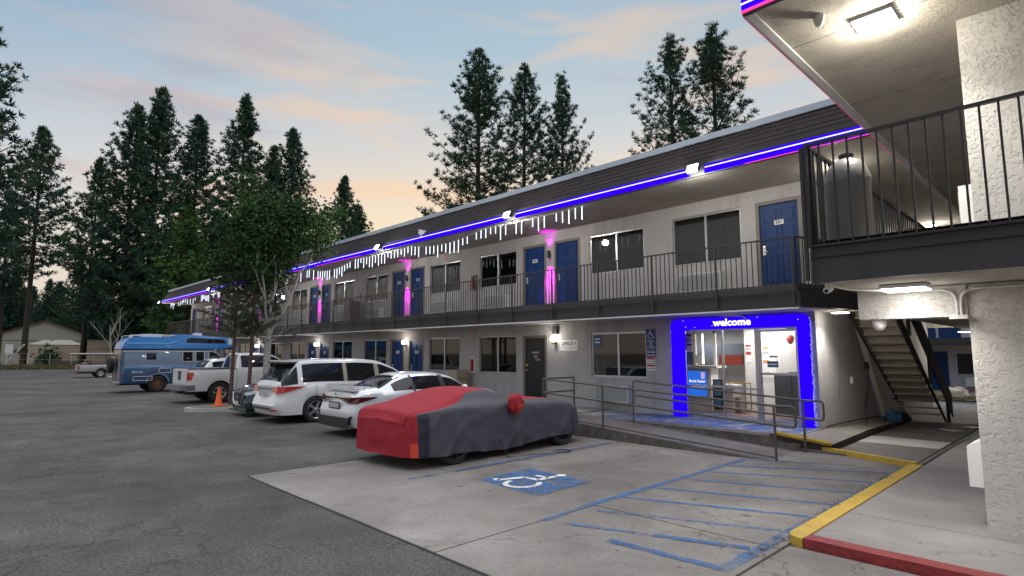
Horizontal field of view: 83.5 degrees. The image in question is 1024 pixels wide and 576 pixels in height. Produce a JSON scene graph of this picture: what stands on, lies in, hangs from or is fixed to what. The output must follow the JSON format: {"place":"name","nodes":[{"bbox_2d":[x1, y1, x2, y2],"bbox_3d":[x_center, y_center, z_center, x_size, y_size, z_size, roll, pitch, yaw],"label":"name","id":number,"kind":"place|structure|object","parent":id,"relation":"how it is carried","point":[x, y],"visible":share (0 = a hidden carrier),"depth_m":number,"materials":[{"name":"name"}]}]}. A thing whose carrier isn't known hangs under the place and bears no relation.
{"place":"outdoors","nodes":[
{"label":"outdoors","id":0,"kind":"place"},
{"bbox_2d":[0,369,74,372],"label":"road","id":1,"kind":"structure","parent":0,"point":[45,370],"depth_m":64.17,"materials":[{"name":"grey asphalt"}]},
{"bbox_2d":[128,203,216,349],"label":"conifer","id":2,"kind":"object","parent":1,"relation":"on","point":[187,218],"visible":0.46,"depth_m":71.72,"materials":[{"name":"green plant"}]},
{"bbox_2d":[177,93,279,278],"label":"pine tree","id":3,"kind":"object","parent":1,"relation":"on","point":[247,128],"visible":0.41,"depth_m":82.67,"materials":[{"name":"green plant"}]},
{"bbox_2d":[255,126,325,250],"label":"pine tree","id":4,"kind":"object","parent":1,"relation":"on","point":[293,150],"visible":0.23,"depth_m":83.34,"materials":[{"name":"green plant"}]},
{"bbox_2d":[0,360,101,369],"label":"verge","id":5,"kind":"structure","parent":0,"point":[11,363],"depth_m":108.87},
{"bbox_2d":[3,288,35,329],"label":"pine tree","id":6,"kind":"object","parent":5,"relation":"on","point":[20,307],"visible":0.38,"depth_m":184.12,"materials":[{"name":"green plant"}]},
{"bbox_2d":[0,198,48,350],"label":"pine tree","id":7,"kind":"object","parent":5,"relation":"on","point":[15,281],"visible":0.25,"depth_m":107.61,"materials":[{"name":"green plant"}]},
{"bbox_2d":[0,320,81,361],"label":"metal shed","id":8,"kind":"structure","parent":5,"relation":"on","point":[11,339],"depth_m":125.67,"materials":[{"name":"beige metal"}]},
{"bbox_2d":[0,125,85,363],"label":"pine tree","id":9,"kind":"object","parent":5,"relation":"on","point":[35,219],"visible":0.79,"depth_m":102.41,"materials":[{"name":"green plant"}]},
{"bbox_2d":[29,339,61,364],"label":"green shrub","id":10,"kind":"object","parent":5,"relation":"on","point":[46,356],"visible":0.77,"depth_m":97.76,"materials":[{"name":"green plant"}]},
{"bbox_2d":[30,279,61,321],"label":"pine tree","id":11,"kind":"object","parent":5,"relation":"on","point":[49,289],"visible":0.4,"depth_m":177.25,"materials":[{"name":"green plant"}]},
{"bbox_2d":[27,340,79,364],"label":"canvas shelter","id":12,"kind":"object","parent":5,"relation":"on","point":[67,346],"visible":0.59,"depth_m":100.67,"materials":[{"name":"beige fabric"}]},
{"bbox_2d":[45,260,96,348],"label":"pine tree","id":13,"kind":"object","parent":5,"relation":"on","point":[73,325],"visible":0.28,"depth_m":171.24,"materials":[{"name":"green plant"}]},
{"bbox_2d":[44,156,129,363],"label":"pine tree","id":14,"kind":"object","parent":5,"relation":"on","point":[101,191],"visible":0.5,"depth_m":92.22,"materials":[{"name":"green plant"}]},
{"bbox_2d":[53,101,177,356],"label":"pine tree","id":15,"kind":"object","parent":5,"relation":"on","point":[141,158],"visible":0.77,"depth_m":90.42,"materials":[{"name":"green plant"}]},
{"bbox_2d":[74,84,196,336],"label":"pine tree","id":16,"kind":"object","parent":5,"relation":"on","point":[161,123],"visible":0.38,"depth_m":96.44,"materials":[{"name":"green plant"}]},
{"bbox_2d":[124,113,232,330],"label":"pine tree","id":17,"kind":"object","parent":5,"relation":"on","point":[195,155],"visible":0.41,"depth_m":86.64,"materials":[{"name":"green plant"}]},
{"bbox_2d":[258,144,306,244],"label":"pine tree","id":18,"kind":"object","parent":5,"relation":"on","point":[274,154],"visible":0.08,"depth_m":89.49,"materials":[{"name":"green plant"}]},
{"bbox_2d":[86,340,112,363],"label":"storage box","id":19,"kind":"object","parent":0,"point":[98,346],"visible":0.74,"depth_m":100.05,"materials":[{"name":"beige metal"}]},
{"bbox_2d":[0,0,829,304],"label":"sky","id":20,"kind":"structure","parent":0,"point":[361,82],"materials":[{"name":"blue"}]},
{"bbox_2d":[0,371,976,575],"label":"parking lot","id":21,"kind":"structure","parent":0,"point":[67,508],"depth_m":7.82,"materials":[{"name":"grey asphalt"}]},
{"bbox_2d":[0,27,62,260],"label":"pine tree","id":22,"kind":"object","parent":21,"relation":"on","point":[20,167],"visible":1,"depth_m":55.44,"materials":[{"name":"green plant"}]},
{"bbox_2d":[71,354,113,377],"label":"pickup truck","id":23,"kind":"object","parent":21,"relation":"on","point":[98,370],"visible":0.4,"depth_m":45.05,"materials":[{"name":"white metal"}]},
{"bbox_2d":[106,333,237,391],"bbox_3d":[-17.409,3.824,29.894,5.914,2.970,2.088,6,-9,-44],"label":"camper van","id":24,"kind":"object","parent":21,"relation":"on","point":[150,362],"visible":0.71,"depth_m":28.46,"materials":[{"name":"blue metal"}]},
{"bbox_2d":[184,405,238,412],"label":"island kerb","id":25,"kind":"structure","parent":21,"relation":"on","point":[189,409],"depth_m":18.59,"materials":[{"name":"concrete"}]},
{"bbox_2d":[190,404,232,407],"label":"island soil","id":26,"kind":"structure","parent":25,"relation":"in","point":[225,406],"depth_m":19.13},
{"bbox_2d":[197,242,268,404],"bbox_3d":[-9.680,1.193,20.344,2.082,5.878,2.495,-2,-7,15],"label":"young pine","id":27,"kind":"object","parent":26,"relation":"on","point":[235,303],"visible":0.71,"depth_m":20.01,"materials":[{"name":"green plant"}]},
{"bbox_2d":[221,246,284,384],"bbox_3d":[-9.274,1.031,20.520,2.255,6.239,2.211,3,-7,-23],"label":"young pine","id":28,"kind":"object","parent":26,"relation":"on","point":[252,316],"visible":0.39,"depth_m":20.32,"materials":[{"name":"green plant"}]},
{"bbox_2d":[189,160,356,377],"bbox_3d":[-8.454,-0.080,21.317,5.648,8.636,4.922,6,-9,-44],"label":"leafy tree","id":29,"kind":"object","parent":26,"relation":"on","point":[275,229],"visible":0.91,"depth_m":20.30,"materials":[{"name":"green plant"}]},
{"bbox_2d":[167,353,280,401],"bbox_3d":[-11.021,3.678,24.018,5.640,1.930,2.603,6,-9,-44],"label":"pickup truck","id":30,"kind":"object","parent":21,"relation":"on","point":[203,383],"visible":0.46,"depth_m":22.40,"materials":[{"name":"white metal"}]},
{"bbox_2d":[229,383,256,412],"bbox_3d":[-6.737,3.370,19.151,4.675,1.440,2.162,6,-9,-44],"label":"dark sedan","id":31,"kind":"object","parent":21,"relation":"on","point":[243,398],"visible":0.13,"depth_m":17.39,"materials":[{"name":"grey metal"}]},
{"bbox_2d":[251,358,397,421],"bbox_3d":[-5.061,3.047,17.709,5.277,1.755,2.422,6,-9,-44],"label":"minivan","id":32,"kind":"object","parent":21,"relation":"on","point":[290,388],"visible":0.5,"depth_m":16.01,"materials":[{"name":"white metal"}]},
{"bbox_2d":[247,456,488,575],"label":"pad seam","id":33,"kind":"object","parent":21,"relation":"on","point":[369,526],"visible":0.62,"depth_m":6.35,"materials":[{"name":"black"}]},
{"bbox_2d":[316,371,495,429],"bbox_3d":[-2.464,2.907,15.072,4.820,1.435,2.202,6,-9,-44],"label":"sedan","id":34,"kind":"object","parent":21,"relation":"on","point":[340,407],"visible":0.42,"depth_m":13.67,"materials":[{"name":"white metal"}]},
{"bbox_2d":[26,402,985,568],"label":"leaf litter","id":35,"kind":"object","parent":21,"relation":"on","point":[762,548],"visible":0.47,"depth_m":7.20,"materials":[{"name":"black"}]},
{"bbox_2d":[162,99,960,428],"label":"motel building","id":36,"kind":"structure","parent":21,"relation":"on","point":[520,353],"depth_m":16.26,"materials":[{"name":"white paint"}]},
{"bbox_2d":[321,283,331,321],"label":"door","id":37,"kind":"structure","parent":36,"relation":"in","point":[326,288],"depth_m":29.48,"materials":[{"name":"blue paint"}]},
{"bbox_2d":[333,341,351,357],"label":"window","id":38,"kind":"structure","parent":36,"relation":"in","point":[342,349],"depth_m":27.82,"materials":[{"name":"glass"}]},
{"bbox_2d":[335,280,353,305],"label":"window","id":39,"kind":"structure","parent":36,"relation":"in","point":[345,289],"depth_m":28.18,"materials":[{"name":"grey glass"}]},
{"bbox_2d":[364,340,385,363],"bbox_3d":[-5.794,2.995,25.934,0.935,1.480,2.100,6,-9,-44],"label":"window","id":40,"kind":"structure","parent":36,"relation":"in","point":[375,350],"depth_m":25.65,"materials":[{"name":"blue glass"}]},
{"bbox_2d":[365,274,387,302],"bbox_3d":[-5.794,0.054,26.269,0.935,1.380,2.100,6,-9,-44],"label":"window","id":41,"kind":"structure","parent":36,"relation":"in","point":[375,284],"depth_m":25.99,"materials":[{"name":"glass"}]},
{"bbox_2d":[390,339,403,370],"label":"door","id":42,"kind":"structure","parent":36,"relation":"in","point":[396,349],"depth_m":24.38,"materials":[{"name":"blue paint"}]},
{"bbox_2d":[391,269,405,316],"bbox_3d":[-4.846,0.308,24.642,0.145,2.142,1.060,6,-9,-44],"label":"door","id":43,"kind":"structure","parent":36,"relation":"in","point":[398,277],"depth_m":24.68,"materials":[{"name":"blue paint"}]},
{"bbox_2d":[408,339,423,370],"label":"door","id":44,"kind":"structure","parent":36,"relation":"in","point":[416,346],"depth_m":23.39,"materials":[{"name":"blue paint"}]},
{"bbox_2d":[410,266,424,314],"bbox_3d":[-3.871,0.194,23.644,0.145,2.142,1.060,6,-9,-44],"label":"door","id":45,"kind":"structure","parent":36,"relation":"in","point":[417,274],"depth_m":23.71,"materials":[{"name":"blue paint"}]},
{"bbox_2d":[429,337,459,370],"bbox_3d":[-2.277,2.585,22.333,0.935,1.480,2.100,6,-9,-44],"label":"window","id":46,"kind":"structure","parent":36,"relation":"in","point":[444,352],"depth_m":22.05,"materials":[{"name":"glass"}]},
{"bbox_2d":[431,261,459,294],"bbox_3d":[-2.277,-0.356,22.668,0.935,1.380,2.100,6,-9,-44],"label":"window","id":47,"kind":"structure","parent":36,"relation":"in","point":[445,273],"depth_m":22.39,"materials":[{"name":"glass"}]},
{"bbox_2d":[167,236,795,336],"bbox_3d":[-10.704,1.547,28.260,0.050,1.405,46.976,6,-9,-44],"label":"balcony railing","id":48,"kind":"object","parent":36,"relation":"attached to","point":[305,309],"visible":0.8,"depth_m":16.86,"materials":[{"name":"metal"}]},
{"bbox_2d":[483,294,510,308],"bbox_3d":[-0.538,0.475,19.896,0.259,0.460,1.150,6,-9,-44],"label":"air conditioner","id":49,"kind":"object","parent":36,"relation":"attached to","point":[493,301],"visible":0.65,"depth_m":19.71,"materials":[{"name":"white metal"}]},
{"bbox_2d":[479,335,515,373],"bbox_3d":[-0.174,2.339,20.180,0.935,1.480,2.100,6,-9,-44],"label":"window","id":50,"kind":"structure","parent":36,"relation":"in","point":[497,353],"depth_m":19.89,"materials":[{"name":"glass"}]},
{"bbox_2d":[480,250,515,288],"bbox_3d":[-0.174,-0.602,20.515,0.935,1.380,2.100,6,-9,-44],"label":"window","id":51,"kind":"structure","parent":36,"relation":"in","point":[500,264],"depth_m":20.25,"materials":[{"name":"black glass"}]},
{"bbox_2d":[162,126,868,302],"bbox_3d":[-10.483,-0.882,27.567,0.034,0.205,48.830,6,-9,-44],"label":"led strip","id":52,"kind":"object","parent":36,"relation":"attached to","point":[788,148],"visible":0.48,"depth_m":14.23,"materials":[{"name":"blue plastic"}]},
{"bbox_2d":[523,243,546,305],"bbox_3d":[0.774,-0.348,18.888,0.145,2.142,1.060,6,-9,-44],"label":"door","id":53,"kind":"structure","parent":36,"relation":"in","point":[534,256],"depth_m":18.92,"materials":[{"name":"blue paint"}]},
{"bbox_2d":[523,335,546,397],"bbox_3d":[0.779,2.613,18.555,0.131,2.142,1.060,6,-9,-44],"label":"dark door","id":54,"kind":"structure","parent":36,"relation":"in","point":[534,347],"depth_m":18.60,"materials":[{"name":"black paint"}]},
{"bbox_2d":[554,237,580,302],"bbox_3d":[1.749,-0.462,17.890,0.145,2.142,1.060,6,-9,-44],"label":"door","id":55,"kind":"structure","parent":36,"relation":"in","point":[567,251],"depth_m":17.91,"materials":[{"name":"blue paint"}]},
{"bbox_2d":[594,384,631,402],"bbox_3d":[2.840,2.963,16.110,0.259,0.460,1.150,6,-9,-44],"label":"air conditioner","id":56,"kind":"object","parent":36,"relation":"attached to","point":[618,395],"visible":0.89,"depth_m":15.94,"materials":[{"name":"white metal"}]},
{"bbox_2d":[590,227,644,274],"bbox_3d":[3.343,-1.012,16.914,0.935,1.380,2.100,6,-9,-44],"label":"window","id":57,"kind":"structure","parent":36,"relation":"in","point":[625,244],"depth_m":16.61,"materials":[{"name":"black glass"}]},
{"bbox_2d":[679,271,725,292],"bbox_3d":[4.769,-0.144,14.463,0.259,0.460,1.150,6,-9,-44],"label":"air conditioner","id":58,"kind":"object","parent":36,"relation":"attached to","point":[703,281],"visible":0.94,"depth_m":14.32,"materials":[{"name":"white metal"}]},
{"bbox_2d":[672,208,742,266],"bbox_3d":[5.268,-1.226,14.941,0.935,1.480,2.070,6,-9,-44],"label":"window","id":59,"kind":"structure","parent":36,"relation":"in","point":[719,228],"depth_m":14.63,"materials":[{"name":"grey glass"}]},
{"bbox_2d":[685,326,801,424],"bbox_3d":[5.434,2.053,13.741,0.121,2.202,2.874,6,-9,-44],"label":"storefront","id":60,"kind":"object","parent":36,"relation":"attached to","point":[758,362],"visible":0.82,"depth_m":13.42,"materials":[{"name":"glass"}]},
{"bbox_2d":[758,328,801,424],"bbox_3d":[6.087,1.997,13.069,0.119,2.130,0.887,6,-9,-44],"label":"door","id":61,"kind":"structure","parent":60,"relation":"in","point":[769,363],"depth_m":13.20,"materials":[{"name":"glass"}]},
{"bbox_2d":[688,328,799,424],"bbox_3d":[5.899,2.313,16.648,4.530,2.348,6.900,6,-9,-44],"label":"office room","id":62,"kind":"object","parent":36,"relation":"in","point":[782,349],"visible":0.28,"depth_m":15.63,"materials":[{"name":"white"}]},
{"bbox_2d":[592,331,693,378],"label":"office window","id":63,"kind":"structure","parent":62,"relation":"on","point":[619,354],"depth_m":16.29,"materials":[{"name":"black glass"}]},
{"bbox_2d":[686,330,744,412],"bbox_3d":[5.835,2.384,17.103,2.580,2.305,2.650,6,-9,-44],"label":"reception counter","id":64,"kind":"object","parent":62,"relation":"on","point":[734,354],"visible":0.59,"depth_m":16.11,"materials":[{"name":"white paint"}]},
{"bbox_2d":[687,370,708,396],"bbox_3d":[5.170,2.655,15.966,0.062,0.740,0.620,6,-9,-44],"label":"lit poster","id":65,"kind":"object","parent":64,"relation":"attached to","point":[697,377],"visible":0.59,"depth_m":15.93,"materials":[{"name":"blue plastic"}]},
{"bbox_2d":[754,338,781,412],"bbox_3d":[6.942,2.362,15.487,0.025,1.988,0.700,6,-9,-44],"label":"inner door","id":66,"kind":"structure","parent":62,"relation":"in","point":[774,344],"depth_m":15.44,"materials":[{"name":"white"}]},
{"bbox_2d":[774,375,799,416],"bbox_3d":[7.263,2.701,14.324,0.288,1.045,1.250,6,-9,-44],"label":"dark cabinet","id":67,"kind":"object","parent":62,"relation":"on","point":[785,386],"visible":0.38,"depth_m":14.47,"materials":[{"name":"grey metal"}]},
{"bbox_2d":[671,314,818,427],"bbox_3d":[5.379,1.923,13.652,0.176,2.470,3.476,6,-9,-44],"label":"welcome portal","id":68,"kind":"object","parent":36,"relation":"attached to","point":[801,322],"visible":0.95,"depth_m":13.40,"materials":[{"name":"blue paint"}]},
{"bbox_2d":[755,195,805,285],"bbox_3d":[6.227,-0.994,13.306,0.145,2.162,1.039,6,-9,-44],"label":"door","id":69,"kind":"structure","parent":36,"relation":"in","point":[782,217],"depth_m":13.34,"materials":[{"name":"blue paint"}]},
{"bbox_2d":[792,235,848,291],"bbox_3d":[6.609,-0.477,12.000,2.069,1.065,0.050,3,-7,-27],"label":"corner railing","id":70,"kind":"object","parent":36,"relation":"attached to","point":[796,262],"visible":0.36,"depth_m":11.61,"materials":[{"name":"metal"}]},
{"bbox_2d":[250,435,919,575],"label":"concrete pad","id":71,"kind":"object","parent":21,"relation":"on","point":[471,520],"visible":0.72,"depth_m":7.15,"materials":[{"name":"grey concrete"}]},
{"bbox_2d":[356,386,578,464],"bbox_3d":[-0.526,2.572,11.367,2.726,1.273,4.805,-6,-9,44],"label":"covered car","id":72,"kind":"object","parent":71,"relation":"on","point":[451,425],"visible":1,"depth_m":10.17,"materials":[{"name":"grey fabric"}]},
{"bbox_2d":[479,468,589,494],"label":"blue access square","id":73,"kind":"structure","parent":71,"relation":"on","point":[548,487],"depth_m":8.47,"materials":[{"name":"paint"}]},
{"bbox_2d":[408,442,892,569],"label":"blue parking lines","id":74,"kind":"object","parent":71,"relation":"on","point":[659,552],"visible":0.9,"depth_m":7.23,"materials":[{"name":"paint"}]},
{"bbox_2d":[542,377,796,460],"bbox_3d":[3.281,2.689,12.521,1.286,1.291,6.044,6,-9,-44],"label":"ramp handrail","id":75,"kind":"object","parent":71,"relation":"on","point":[774,424],"visible":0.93,"depth_m":11.59,"materials":[{"name":"grey metal"}]},
{"bbox_2d":[572,415,799,459],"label":"ramp","id":76,"kind":"structure","parent":71,"relation":"on","point":[761,444],"depth_m":12.04,"materials":[{"name":"concrete"}]},
{"bbox_2d":[632,380,824,452],"bbox_3d":[4.392,2.679,12.280,0.046,1.256,4.270,6,-9,-44],"label":"ramp handrail","id":77,"kind":"object","parent":71,"relation":"on","point":[803,417],"visible":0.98,"depth_m":11.83,"materials":[{"name":"grey metal"}]},
{"bbox_2d":[822,447,918,465],"bbox_3d":[6.360,3.030,10.271,0.100,0.105,1.735,3,-7,-23],"label":"yellow edge strip","id":78,"kind":"object","parent":71,"relation":"on","point":[883,459],"visible":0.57,"depth_m":10.14,"materials":[{"name":"paint"}]},
{"bbox_2d":[789,464,922,548],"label":"yellow kerb","id":79,"kind":"structure","parent":21,"relation":"on","point":[798,534],"depth_m":6.79,"materials":[{"name":"paint"}]},
{"bbox_2d":[803,534,1006,575],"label":"red kerb","id":80,"kind":"structure","parent":21,"relation":"on","point":[884,558],"depth_m":5.14,"materials":[{"name":"paint"}]},
{"bbox_2d":[575,406,822,435],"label":"walkway","id":81,"kind":"structure","parent":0,"point":[582,411],"depth_m":13.54,"materials":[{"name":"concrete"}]},
{"bbox_2d":[769,417,911,449],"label":"side walkway","id":82,"kind":"structure","parent":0,"point":[839,437],"depth_m":12.12,"materials":[{"name":"concrete"}]},
{"bbox_2d":[855,328,885,415],"bbox_3d":[9.401,2.242,14.996,1.989,2.567,0.111,6,-9,-43],"label":"stair stringer","id":83,"kind":"object","parent":82,"relation":"on","point":[873,379],"visible":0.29,"depth_m":14.98,"materials":[{"name":"black metal"}]},
{"bbox_2d":[798,402,978,465],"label":"passage floor","id":84,"kind":"structure","parent":0,"point":[923,440],"depth_m":12.72,"materials":[{"name":"concrete"}]},
{"bbox_2d":[847,311,953,421],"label":"staircase","id":85,"kind":"structure","parent":84,"relation":"on","point":[903,368],"depth_m":14.26,"materials":[{"name":"grey concrete"}]},
{"bbox_2d":[812,432,1023,575],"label":"pavement","id":86,"kind":"structure","parent":0,"point":[945,496],"depth_m":6.17,"materials":[{"name":"concrete"}]},
{"bbox_2d":[742,0,1023,536],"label":"motel wing","id":87,"kind":"structure","parent":86,"relation":"on","point":[922,57],"depth_m":6.19,"materials":[{"name":"white paint"}]},
{"bbox_2d":[798,148,810,280],"bbox_3d":[3.124,-0.792,6.125,0.035,1.440,0.035,6,-9,-44],"label":"corner post","id":88,"kind":"object","parent":87,"relation":"attached to","point":[806,254],"visible":1,"depth_m":6.11,"materials":[{"name":"black metal"}]},
{"bbox_2d":[740,0,896,159],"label":"led strip","id":89,"kind":"object","parent":87,"relation":"attached to","point":[747,5],"visible":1,"depth_m":6.29,"materials":[{"name":"plastic"}]},
{"bbox_2d":[824,153,874,241],"bbox_3d":[3.626,-0.970,6.177,0.448,0.965,0.448,6,-9,-44],"label":"dome bin","id":90,"kind":"object","parent":87,"relation":"on","point":[857,196],"visible":0.73,"depth_m":6.01,"materials":[{"name":"grey plastic"}]},
{"bbox_2d":[807,147,925,244],"bbox_3d":[10.385,-0.194,13.091,20.010,1.130,0.052,6,-9,-44],"label":"wing side railing","id":91,"kind":"object","parent":87,"relation":"on","point":[811,152],"visible":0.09,"depth_m":6.50,"materials":[{"name":"black metal"}]},
{"bbox_2d":[850,4,899,34],"bbox_3d":[4.051,-2.987,6.400,0.360,0.054,0.400,6,-9,-44],"label":"canopy light","id":92,"kind":"object","parent":87,"relation":"attached to","point":[876,19],"visible":1,"depth_m":6.35,"materials":[{"name":"white paint"}]},
{"bbox_2d":[878,282,931,292],"bbox_3d":[4.316,0.000,6.291,0.378,0.054,0.420,6,-9,-44],"label":"canopy light","id":93,"kind":"object","parent":87,"relation":"attached to","point":[911,287],"visible":1,"depth_m":6.19,"materials":[{"name":"white paint"}]},
{"bbox_2d":[802,90,1023,247],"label":"wing railing","id":94,"kind":"object","parent":87,"relation":"attached to","point":[891,126],"visible":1,"depth_m":5.47,"materials":[{"name":"black metal"}]},
{"bbox_2d":[832,284,1023,318],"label":"conduit","id":95,"kind":"object","parent":87,"relation":"attached to","point":[961,315],"visible":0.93,"depth_m":6.18,"materials":[{"name":"white metal"}]},
{"bbox_2d":[958,184,973,222],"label":"wall unit","id":96,"kind":"structure","parent":87,"relation":"attached to","point":[963,207],"depth_m":6.34,"materials":[{"name":"white paint"}]},
{"bbox_2d":[966,439,983,487],"bbox_3d":[5.197,1.903,6.367,0.630,0.500,0.146,6,-9,-44],"label":"utility box","id":97,"kind":"object","parent":87,"relation":"attached to","point":[975,467],"visible":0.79,"depth_m":6.15,"materials":[{"name":"white paint"}]},
{"bbox_2d":[934,392,975,400],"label":"courtyard ground","id":98,"kind":"structure","parent":0,"point":[938,393],"depth_m":26.09,"materials":[{"name":"grey concrete"}]},
{"bbox_2d":[927,326,975,390],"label":"courtyard building","id":99,"kind":"structure","parent":98,"relation":"on","point":[952,348],"depth_m":30.11,"materials":[{"name":"paint"}]},
{"bbox_2d":[932,351,949,389],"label":"door","id":100,"kind":"structure","parent":99,"relation":"in","point":[942,357],"depth_m":30.57,"materials":[{"name":"blue paint"}]},
{"bbox_2d":[955,352,973,374],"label":"window","id":101,"kind":"structure","parent":99,"relation":"in","point":[964,360],"depth_m":29.88,"materials":[{"name":"black glass"}]},
{"bbox_2d":[934,390,975,393],"bbox_3d":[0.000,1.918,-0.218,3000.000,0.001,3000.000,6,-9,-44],"label":"ground","id":102,"kind":"structure","parent":0,"point":[972,392],"depth_m":29.17,"materials":[{"name":"grey concrete"}]},
{"bbox_2d":[322,175,364,243],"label":"pine tree","id":103,"kind":"object","parent":102,"relation":"on","point":[345,196],"visible":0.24,"depth_m":79.12,"materials":[{"name":"green plant"}]},
{"bbox_2d":[346,202,373,238],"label":"pine tree","id":104,"kind":"object","parent":102,"relation":"on","point":[361,225],"visible":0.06,"depth_m":84.00,"materials":[{"name":"green plant"}]},
{"bbox_2d":[413,46,543,217],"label":"pine tree","id":105,"kind":"object","parent":102,"relation":"on","point":[478,83],"visible":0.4,"depth_m":46.48,"materials":[{"name":"green plant"}]},
{"bbox_2d":[469,61,577,199],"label":"pine tree","id":106,"kind":"object","parent":102,"relation":"on","point":[523,78],"visible":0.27,"depth_m":50.92,"materials":[{"name":"green plant"}]},
{"bbox_2d":[531,71,594,182],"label":"pine tree","id":107,"kind":"object","parent":102,"relation":"on","point":[560,109],"visible":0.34,"depth_m":53.63,"materials":[{"name":"green plant"}]},
{"bbox_2d":[628,31,712,155],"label":"pine tree","id":108,"kind":"object","parent":102,"relation":"on","point":[671,63],"visible":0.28,"depth_m":45.43,"materials":[{"name":"green plant"}]},
{"bbox_2d":[658,20,759,143],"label":"pine tree","id":109,"kind":"object","parent":102,"relation":"on","point":[712,56],"visible":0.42,"depth_m":42.72,"materials":[{"name":"green plant"}]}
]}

